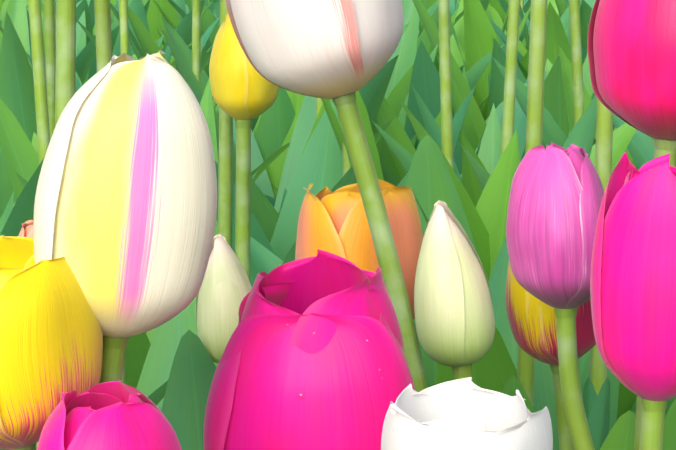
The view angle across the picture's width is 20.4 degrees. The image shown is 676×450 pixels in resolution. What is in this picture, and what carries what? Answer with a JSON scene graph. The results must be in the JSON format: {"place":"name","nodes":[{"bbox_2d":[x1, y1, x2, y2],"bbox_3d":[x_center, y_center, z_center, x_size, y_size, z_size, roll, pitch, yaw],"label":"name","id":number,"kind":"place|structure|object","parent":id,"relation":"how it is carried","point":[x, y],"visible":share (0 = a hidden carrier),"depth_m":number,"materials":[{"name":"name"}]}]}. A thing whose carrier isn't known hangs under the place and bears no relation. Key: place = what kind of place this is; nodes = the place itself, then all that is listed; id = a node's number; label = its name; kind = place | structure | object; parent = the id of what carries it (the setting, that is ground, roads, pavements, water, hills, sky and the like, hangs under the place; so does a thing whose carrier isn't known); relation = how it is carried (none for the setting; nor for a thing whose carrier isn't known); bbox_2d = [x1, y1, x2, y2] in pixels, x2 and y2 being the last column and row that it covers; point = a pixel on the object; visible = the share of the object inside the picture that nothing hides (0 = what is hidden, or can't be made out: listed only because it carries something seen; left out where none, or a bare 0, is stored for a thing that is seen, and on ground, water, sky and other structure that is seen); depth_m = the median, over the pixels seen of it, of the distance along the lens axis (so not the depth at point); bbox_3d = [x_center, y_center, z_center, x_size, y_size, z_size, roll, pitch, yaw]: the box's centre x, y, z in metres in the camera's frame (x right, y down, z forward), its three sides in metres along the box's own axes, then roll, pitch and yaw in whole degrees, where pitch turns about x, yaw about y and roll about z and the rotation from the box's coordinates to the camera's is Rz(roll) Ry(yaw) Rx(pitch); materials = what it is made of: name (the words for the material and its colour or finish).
{"place":"outdoors","nodes":[
{"label":"outdoors","id":0,"kind":"place"},
{"bbox_2d":[18,220,37,448],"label":"tulip","id":1,"kind":"object","parent":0,"point":[26,230],"visible":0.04,"depth_m":0.85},
{"bbox_2d":[587,0,675,449],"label":"crimson tulip","id":2,"kind":"object","parent":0,"point":[631,46],"visible":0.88,"depth_m":0.61,"materials":[{"name":"plant"}]},
{"label":"ground","id":3,"kind":"structure","parent":0,"visible":0},
{"bbox_2d":[0,0,32,71],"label":"tulip leaves","id":4,"kind":"object","parent":3,"relation":"on","point":[17,11],"visible":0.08,"depth_m":2.34,"materials":[{"name":"green plant"}]},
{"bbox_2d":[0,191,35,449],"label":"tulip leaves","id":5,"kind":"object","parent":3,"relation":"on","point":[6,214],"visible":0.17,"depth_m":1.09,"materials":[{"name":"green plant"}]},
{"bbox_2d":[0,10,36,217],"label":"tulip leaves","id":6,"kind":"object","parent":3,"relation":"on","point":[17,95],"visible":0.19,"depth_m":1.45,"materials":[{"name":"green plant"}]},
{"bbox_2d":[0,98,38,199],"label":"tulip leaves","id":7,"kind":"object","parent":3,"relation":"on","point":[20,152],"visible":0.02,"depth_m":1.34,"materials":[{"name":"green plant"}]},
{"bbox_2d":[0,157,44,447],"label":"tulip leaves","id":8,"kind":"object","parent":3,"relation":"on","point":[22,211],"visible":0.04,"depth_m":1.06,"materials":[{"name":"green plant"}]},
{"bbox_2d":[44,0,55,139],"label":"stem","id":9,"kind":"object","parent":3,"relation":"on","point":[50,41],"visible":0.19,"depth_m":1.31,"materials":[{"name":"green plant"}]},
{"bbox_2d":[0,235,102,449],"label":"yellow tulip","id":10,"kind":"object","parent":3,"relation":"on","point":[51,341],"visible":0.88,"depth_m":0.52,"materials":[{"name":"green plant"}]},
{"bbox_2d":[55,0,75,126],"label":"stem","id":11,"kind":"object","parent":3,"relation":"on","point":[65,80],"visible":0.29,"depth_m":0.72,"materials":[{"name":"green plant"}]},
{"bbox_2d":[0,0,146,47],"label":"tulip leaves","id":12,"kind":"object","parent":3,"relation":"on","point":[115,31],"visible":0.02,"depth_m":2.95,"materials":[{"name":"green plant"}]},
{"bbox_2d":[77,0,94,28],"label":"tulip leaves","id":13,"kind":"object","parent":3,"relation":"on","point":[92,9],"depth_m":3.38,"materials":[{"name":"green plant"}]},
{"bbox_2d":[26,8,157,59],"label":"tulip leaves","id":14,"kind":"object","parent":3,"relation":"on","point":[80,38],"visible":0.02,"depth_m":2.75,"materials":[{"name":"green plant"}]},
{"bbox_2d":[76,20,112,84],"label":"tulip leaves","id":15,"kind":"object","parent":3,"relation":"on","point":[84,56],"visible":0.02,"depth_m":2.42,"materials":[{"name":"green plant"}]},
{"bbox_2d":[76,0,131,44],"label":"tulip leaves","id":16,"kind":"object","parent":3,"relation":"on","point":[82,6],"visible":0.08,"depth_m":2.80,"materials":[{"name":"green plant"}]},
{"bbox_2d":[0,26,212,73],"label":"tulip leaves","id":17,"kind":"object","parent":3,"relation":"on","point":[205,59],"visible":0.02,"depth_m":2.24,"materials":[{"name":"green plant"}]},
{"bbox_2d":[36,381,181,449],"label":"magenta tulip","id":18,"kind":"object","parent":3,"relation":"on","point":[114,415],"visible":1,"depth_m":0.50,"materials":[{"name":"pink plant"}]},
{"bbox_2d":[94,0,124,383],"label":"stem","id":19,"kind":"object","parent":3,"relation":"on","point":[103,33],"visible":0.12,"depth_m":0.80,"materials":[{"name":"green plant"}]},
{"bbox_2d":[30,30,191,66],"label":"tulip leaves","id":20,"kind":"object","parent":3,"relation":"on","point":[159,41],"depth_m":2.60,"materials":[{"name":"green plant"}]},
{"bbox_2d":[54,0,185,49],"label":"tulip leaves","id":21,"kind":"object","parent":3,"relation":"on","point":[154,18],"visible":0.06,"depth_m":3.23,"materials":[{"name":"green plant"}]},
{"bbox_2d":[33,50,216,383],"bbox_3d":[-0.061,0.210,0.587,0.053,0.529,0.050,0,10,2],"label":"tulip","id":22,"kind":"object","parent":3,"relation":"on","point":[125,213],"visible":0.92,"depth_m":0.53,"materials":[{"name":"white plant"}]},
{"bbox_2d":[41,9,216,107],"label":"tulip leaves","id":23,"kind":"object","parent":3,"relation":"on","point":[43,29],"visible":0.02,"depth_m":2.15,"materials":[{"name":"green plant"}]},
{"bbox_2d":[40,0,219,70],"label":"tulip leaves","id":24,"kind":"object","parent":3,"relation":"on","point":[184,29],"depth_m":2.67,"materials":[{"name":"green plant"}]},
{"bbox_2d":[83,28,176,84],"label":"tulip leaves","id":25,"kind":"object","parent":3,"relation":"on","point":[93,67],"visible":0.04,"depth_m":2.24,"materials":[{"name":"green plant"}]},
{"bbox_2d":[28,0,256,178],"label":"stem","id":26,"kind":"object","parent":3,"relation":"on","point":[39,79],"visible":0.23,"depth_m":1.25,"materials":[{"name":"green plant"}]},
{"bbox_2d":[88,0,212,72],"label":"tulip leaves","id":27,"kind":"object","parent":3,"relation":"on","point":[136,7],"visible":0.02,"depth_m":2.79,"materials":[{"name":"green plant"}]},
{"bbox_2d":[148,380,167,405],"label":"leaf","id":28,"kind":"object","parent":3,"relation":"on","point":[156,397],"visible":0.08,"depth_m":0.71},
{"bbox_2d":[153,0,175,29],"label":"tulip leaves","id":29,"kind":"object","parent":3,"relation":"on","point":[167,19],"visible":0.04,"depth_m":3.04,"materials":[{"name":"green plant"}]},
{"bbox_2d":[136,303,197,410],"bbox_3d":[-0.071,0.230,0.810,0.090,0.408,0.044,2,10,12],"label":"leaf","id":30,"kind":"object","parent":3,"relation":"on","point":[158,363],"visible":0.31,"depth_m":0.80,"materials":[{"name":"plant"}]},
{"bbox_2d":[128,7,208,90],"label":"tulip leaves","id":31,"kind":"object","parent":3,"relation":"on","point":[147,43],"visible":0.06,"depth_m":2.26,"materials":[{"name":"green plant"}]},
{"bbox_2d":[124,77,217,388],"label":"tulip leaves","id":32,"kind":"object","parent":3,"relation":"on","point":[137,347],"visible":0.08,"depth_m":0.98,"materials":[{"name":"green plant"}]},
{"bbox_2d":[110,3,258,131],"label":"tulip leaves","id":33,"kind":"object","parent":3,"relation":"on","point":[134,44],"visible":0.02,"depth_m":2.20,"materials":[{"name":"green plant"}]},
{"bbox_2d":[14,99,356,332],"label":"tulip leaves","id":34,"kind":"object","parent":3,"relation":"on","point":[320,166],"visible":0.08,"depth_m":1.19,"materials":[{"name":"green plant"}]},
{"bbox_2d":[161,330,215,449],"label":"leaf","id":35,"kind":"object","parent":3,"relation":"on","point":[192,371],"visible":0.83,"depth_m":0.67,"materials":[{"name":"plant"}]},
{"bbox_2d":[168,0,219,50],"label":"tulip leaves","id":36,"kind":"object","parent":3,"relation":"on","point":[183,14],"visible":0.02,"depth_m":3.03,"materials":[{"name":"green plant"}]},
{"bbox_2d":[192,0,200,82],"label":"stem","id":37,"kind":"object","parent":3,"relation":"on","point":[196,34],"visible":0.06,"depth_m":1.61,"materials":[{"name":"green plant"}]},
{"bbox_2d":[185,0,219,43],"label":"leaf","id":38,"kind":"object","parent":3,"relation":"on","point":[208,19],"visible":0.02,"depth_m":3.35,"materials":[{"name":"green plant"}]},
{"bbox_2d":[119,0,289,181],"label":"tulip plant","id":39,"kind":"object","parent":3,"relation":"on","point":[124,46],"visible":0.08,"depth_m":1.69,"materials":[{"name":"green plant"}]},
{"bbox_2d":[31,90,383,224],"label":"tulip leaves","id":40,"kind":"object","parent":3,"relation":"on","point":[307,121],"visible":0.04,"depth_m":1.51,"materials":[{"name":"green plant"}]},
{"bbox_2d":[196,234,251,362],"bbox_3d":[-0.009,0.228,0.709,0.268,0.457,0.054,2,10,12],"label":"tulip bud","id":41,"kind":"object","parent":3,"relation":"on","point":[225,289],"visible":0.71,"depth_m":0.66,"materials":[{"name":"beige plant"}]},
{"bbox_2d":[217,0,232,364],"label":"stem","id":42,"kind":"object","parent":3,"relation":"on","point":[225,184],"visible":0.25,"depth_m":0.98,"materials":[{"name":"green plant"}]},
{"bbox_2d":[76,19,410,198],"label":"tulip leaves","id":43,"kind":"object","parent":3,"relation":"on","point":[372,92],"visible":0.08,"depth_m":1.56,"materials":[{"name":"green plant"}]},
{"bbox_2d":[209,14,278,280],"bbox_3d":[-0.059,0.150,0.981,0.065,0.526,0.197,-7,12,-33],"label":"yellow tulip","id":44,"kind":"object","parent":3,"relation":"on","point":[244,92],"visible":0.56,"depth_m":0.92,"materials":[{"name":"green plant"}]},
{"bbox_2d":[203,249,415,449],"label":"magenta tulip","id":45,"kind":"object","parent":3,"relation":"on","point":[271,365],"visible":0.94,"depth_m":0.59,"materials":[{"name":"pink plant"}]},
{"bbox_2d":[215,161,407,285],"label":"tulip leaves","id":46,"kind":"object","parent":3,"relation":"on","point":[257,233],"visible":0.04,"depth_m":1.13,"materials":[{"name":"green plant"}]},
{"bbox_2d":[233,114,396,197],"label":"tulip leaves","id":47,"kind":"object","parent":3,"relation":"on","point":[262,182],"depth_m":1.77,"materials":[{"name":"green plant"}]},
{"bbox_2d":[255,87,376,161],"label":"tulip leaves","id":48,"kind":"object","parent":3,"relation":"on","point":[276,120],"visible":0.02,"depth_m":1.77,"materials":[{"name":"green plant"}]},
{"bbox_2d":[316,98,322,117],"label":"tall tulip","id":49,"kind":"object","parent":3,"relation":"on","point":[319,102],"depth_m":1.46,"materials":[{"name":"green plant"}]},
{"bbox_2d":[225,0,426,391],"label":"tulip","id":50,"kind":"object","parent":3,"relation":"on","point":[339,52],"visible":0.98,"depth_m":0.68,"materials":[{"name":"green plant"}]},
{"bbox_2d":[342,130,349,175],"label":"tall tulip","id":51,"kind":"object","parent":3,"relation":"on","point":[346,163],"visible":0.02,"depth_m":1.11,"materials":[{"name":"green plant"}]},
{"bbox_2d":[295,179,422,319],"bbox_3d":[0.017,0.216,0.775,0.188,0.468,0.129,0,10,2],"label":"tulip","id":52,"kind":"object","parent":3,"relation":"on","point":[335,222],"visible":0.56,"depth_m":0.74,"materials":[{"name":"plant"}]},
{"bbox_2d":[264,84,475,206],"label":"tulip leaves","id":53,"kind":"object","parent":3,"relation":"on","point":[458,120],"visible":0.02,"depth_m":1.69,"materials":[{"name":"green plant"}]},
{"bbox_2d":[379,157,399,185],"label":"tulip leaves","id":54,"kind":"object","parent":3,"relation":"on","point":[389,176],"visible":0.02,"depth_m":1.57,"materials":[{"name":"green plant"}]},
{"bbox_2d":[159,25,636,242],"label":"tulip leaves","id":55,"kind":"object","parent":3,"relation":"on","point":[623,134],"visible":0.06,"depth_m":1.25,"materials":[{"name":"green plant"}]},
{"bbox_2d":[375,42,438,180],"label":"tulip leaves","id":56,"kind":"object","parent":3,"relation":"on","point":[384,153],"depth_m":1.89,"materials":[{"name":"green plant"}]},
{"bbox_2d":[384,0,438,117],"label":"tulip leaves","id":57,"kind":"object","parent":3,"relation":"on","point":[397,92],"visible":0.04,"depth_m":2.09,"materials":[{"name":"green plant"}]},
{"bbox_2d":[416,6,438,53],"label":"tulip leaves","id":58,"kind":"object","parent":3,"relation":"on","point":[423,37],"depth_m":2.25,"materials":[{"name":"green plant"}]},
{"bbox_2d":[418,0,436,38],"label":"tulip leaves","id":59,"kind":"object","parent":3,"relation":"on","point":[427,4],"depth_m":3.75,"materials":[{"name":"green plant"}]},
{"bbox_2d":[250,236,619,431],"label":"tulip leaves","id":60,"kind":"object","parent":3,"relation":"on","point":[493,368],"visible":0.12,"depth_m":0.90,"materials":[{"name":"green plant"}]},
{"bbox_2d":[404,135,477,387],"bbox_3d":[0.061,0.167,1.041,0.100,0.452,0.115,0,10,2],"label":"leaf","id":61,"kind":"object","parent":3,"relation":"on","point":[429,181],"visible":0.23,"depth_m":0.96,"materials":[{"name":"plant"}]},
{"bbox_2d":[438,0,453,169],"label":"stem","id":62,"kind":"object","parent":3,"relation":"on","point":[445,82],"visible":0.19,"depth_m":1.25,"materials":[{"name":"green plant"}]},
{"bbox_2d":[414,200,494,381],"bbox_3d":[0.058,0.223,0.729,0.076,0.471,0.155,0,10,2],"label":"tulip bud","id":63,"kind":"object","parent":3,"relation":"on","point":[454,317],"visible":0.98,"depth_m":0.68,"materials":[{"name":"beige plant"}]},
{"bbox_2d":[449,14,461,56],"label":"tulip leaves","id":64,"kind":"object","parent":3,"relation":"on","point":[452,30],"visible":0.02,"depth_m":2.25,"materials":[{"name":"green plant"}]},
{"bbox_2d":[321,96,596,273],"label":"tulip leaves","id":65,"kind":"object","parent":3,"relation":"on","point":[492,206],"visible":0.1,"depth_m":1.18,"materials":[{"name":"green plant"}]},
{"bbox_2d":[454,0,464,53],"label":"tulip leaves","id":66,"kind":"object","parent":3,"relation":"on","point":[459,27],"visible":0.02,"depth_m":3.28,"materials":[{"name":"green plant"}]},
{"bbox_2d":[431,0,489,14],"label":"tulip leaves","id":67,"kind":"object","parent":3,"relation":"on","point":[485,3],"visible":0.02,"depth_m":3.56,"materials":[{"name":"green plant"}]},
{"bbox_2d":[451,76,479,152],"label":"tulip leaves","id":68,"kind":"object","parent":3,"relation":"on","point":[469,131],"depth_m":1.73,"materials":[{"name":"green plant"}]},
{"bbox_2d":[381,377,552,449],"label":"white tulip","id":69,"kind":"object","parent":3,"relation":"on","point":[464,414],"visible":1,"depth_m":0.51,"materials":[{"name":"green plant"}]},
{"bbox_2d":[404,34,547,174],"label":"tulip leaves","id":70,"kind":"object","parent":3,"relation":"on","point":[425,79],"visible":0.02,"depth_m":1.93,"materials":[{"name":"green plant"}]},
{"bbox_2d":[451,10,502,115],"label":"tulip leaves","id":71,"kind":"object","parent":3,"relation":"on","point":[475,71],"depth_m":2.21,"materials":[{"name":"green plant"}]},
{"bbox_2d":[478,103,501,174],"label":"tulip leaves","id":72,"kind":"object","parent":3,"relation":"on","point":[489,155],"depth_m":1.48,"materials":[{"name":"green plant"}]},
{"bbox_2d":[418,0,581,120],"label":"tulip leaves","id":73,"kind":"object","parent":3,"relation":"on","point":[480,36],"visible":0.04,"depth_m":2.50,"materials":[{"name":"green plant"}]},
{"bbox_2d":[410,81,595,207],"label":"tulip leaves","id":74,"kind":"object","parent":3,"relation":"on","point":[469,180],"visible":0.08,"depth_m":1.45,"materials":[{"name":"green plant"}]},
{"bbox_2d":[372,121,636,419],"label":"tulip leaves","id":75,"kind":"object","parent":3,"relation":"on","point":[627,397],"visible":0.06,"depth_m":1.22,"materials":[{"name":"green plant"}]},
{"bbox_2d":[489,0,523,31],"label":"leaves","id":76,"kind":"object","parent":3,"relation":"on","point":[495,5],"depth_m":4.00,"materials":[{"name":"green plant"}]},
{"bbox_2d":[486,1,530,35],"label":"tulip leaves","id":77,"kind":"object","parent":3,"relation":"on","point":[492,13],"visible":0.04,"depth_m":3.99,"materials":[{"name":"green plant"}]},
{"bbox_2d":[501,0,519,155],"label":"stem","id":78,"kind":"object","parent":3,"relation":"on","point":[510,71],"visible":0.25,"depth_m":1.20,"materials":[{"name":"green plant"}]},
{"bbox_2d":[412,0,615,160],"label":"tulip leaves","id":79,"kind":"object","parent":3,"relation":"on","point":[554,101],"visible":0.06,"depth_m":1.98,"materials":[{"name":"green plant"}]},
{"bbox_2d":[500,0,529,48],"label":"tulip leaves","id":80,"kind":"object","parent":3,"relation":"on","point":[505,8],"visible":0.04,"depth_m":3.58,"materials":[{"name":"green plant"}]},
{"bbox_2d":[377,97,653,179],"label":"tulip leaves","id":81,"kind":"object","parent":3,"relation":"on","point":[395,131],"visible":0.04,"depth_m":1.73,"materials":[{"name":"green plant"}]},
{"bbox_2d":[502,376,534,412],"bbox_3d":[0.090,0.239,0.866,0.065,0.371,0.066,-4,11,-23],"label":"leaf","id":82,"kind":"object","parent":3,"relation":"on","point":[513,384],"visible":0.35,"depth_m":0.80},
{"bbox_2d":[488,238,558,439],"bbox_3d":[0.095,0.205,0.987,0.100,0.396,0.075,0,10,2],"label":"leaf","id":83,"kind":"object","parent":3,"relation":"on","point":[543,394],"visible":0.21,"depth_m":0.98,"materials":[{"name":"plant"}]},
{"bbox_2d":[518,50,528,78],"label":"tulip leaves","id":84,"kind":"object","parent":3,"relation":"on","point":[524,62],"depth_m":2.80,"materials":[{"name":"green plant"}]},
{"bbox_2d":[488,39,559,159],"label":"tulip leaves","id":85,"kind":"object","parent":3,"relation":"on","point":[496,79],"visible":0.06,"depth_m":2.16,"materials":[{"name":"green plant"}]},
{"bbox_2d":[518,6,530,39],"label":"tulip leaves","id":86,"kind":"object","parent":3,"relation":"on","point":[522,24],"visible":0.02,"depth_m":2.77,"materials":[{"name":"green plant"}]},
{"bbox_2d":[517,0,546,405],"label":"stem","id":87,"kind":"object","parent":3,"relation":"on","point":[534,133],"visible":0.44,"depth_m":0.85,"materials":[{"name":"green plant"}]},
{"bbox_2d":[401,102,675,417],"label":"tulip leaves","id":88,"kind":"object","parent":3,"relation":"on","point":[479,232],"visible":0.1,"depth_m":1.17,"materials":[{"name":"green plant"}]},
{"bbox_2d":[489,0,594,76],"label":"tulip leaves","id":89,"kind":"object","parent":3,"relation":"on","point":[586,8],"visible":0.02,"depth_m":2.72,"materials":[{"name":"green plant"}]},
{"bbox_2d":[493,2,593,97],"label":"tulip leaves","id":90,"kind":"object","parent":3,"relation":"on","point":[556,37],"visible":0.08,"depth_m":2.31,"materials":[{"name":"green plant"}]},
{"bbox_2d":[492,57,595,148],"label":"tulip leaves","id":91,"kind":"object","parent":3,"relation":"on","point":[553,132],"depth_m":1.73,"materials":[{"name":"green plant"}]},
{"bbox_2d":[533,401,559,449],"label":"leaf","id":92,"kind":"object","parent":3,"relation":"on","point":[538,406],"visible":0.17,"depth_m":0.85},
{"bbox_2d":[505,261,595,449],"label":"tulip","id":93,"kind":"object","parent":3,"relation":"on","point":[532,321],"visible":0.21,"depth_m":0.74,"materials":[{"name":"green plant"}]},
{"bbox_2d":[506,142,603,449],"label":"tulip","id":94,"kind":"object","parent":3,"relation":"on","point":[556,196],"visible":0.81,"depth_m":0.68,"materials":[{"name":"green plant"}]},
{"bbox_2d":[518,0,594,56],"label":"tulip leaves","id":95,"kind":"object","parent":3,"relation":"on","point":[522,50],"visible":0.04,"depth_m":3.14,"materials":[{"name":"green plant"}]},
{"bbox_2d":[547,0,567,17],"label":"tulip leaves","id":96,"kind":"object","parent":3,"relation":"on","point":[552,2],"depth_m":3.58,"materials":[{"name":"green plant"}]},
{"bbox_2d":[555,0,568,17],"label":"tulip leaves","id":97,"kind":"object","parent":3,"relation":"on","point":[561,6],"depth_m":3.14,"materials":[{"name":"green plant"}]},
{"bbox_2d":[569,0,583,125],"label":"stem","id":98,"kind":"object","parent":3,"relation":"on","point":[576,58],"visible":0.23,"depth_m":1.35,"materials":[{"name":"green plant"}]},
{"bbox_2d":[545,58,614,128],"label":"tulip leaves","id":99,"kind":"object","parent":3,"relation":"on","point":[548,66],"depth_m":2.24,"materials":[{"name":"green plant"}]},
{"bbox_2d":[582,378,596,418],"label":"leaf","id":100,"kind":"object","parent":3,"relation":"on","point":[589,396],"visible":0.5,"depth_m":0.78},
{"bbox_2d":[587,378,609,449],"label":"leaf","id":101,"kind":"object","parent":3,"relation":"on","point":[598,419],"visible":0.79,"depth_m":0.74,"materials":[{"name":"plant"}]},
{"bbox_2d":[559,46,638,169],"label":"tulip leaves","id":102,"kind":"object","parent":3,"relation":"on","point":[566,66],"visible":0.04,"depth_m":1.63,"materials":[{"name":"green plant"}]},
{"bbox_2d":[590,98,612,395],"bbox_3d":[0.159,0.122,0.884,0.159,0.610,0.178,0,10,2],"label":"stem","id":103,"kind":"object","parent":3,"relation":"on","point":[603,168],"visible":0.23,"depth_m":0.84,"materials":[{"name":"green plant"}]},
{"bbox_2d":[600,410,635,449],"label":"leaf","id":104,"kind":"object","parent":3,"relation":"on","point":[621,435],"visible":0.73,"depth_m":0.70,"materials":[{"name":"plant"}]},
{"bbox_2d":[590,152,675,449],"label":"magenta tulip","id":105,"kind":"object","parent":3,"relation":"on","point":[633,285],"visible":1,"depth_m":0.57,"materials":[{"name":"pink plant"}]},
{"bbox_2d":[613,114,654,168],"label":"tulip leaves","id":106,"kind":"object","parent":3,"relation":"on","point":[641,147],"visible":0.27,"depth_m":1.61,"materials":[{"name":"green plant"}]},
{"bbox_2d":[662,399,675,449],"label":"leaf","id":107,"kind":"object","parent":3,"relation":"on","point":[669,436],"visible":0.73,"depth_m":0.80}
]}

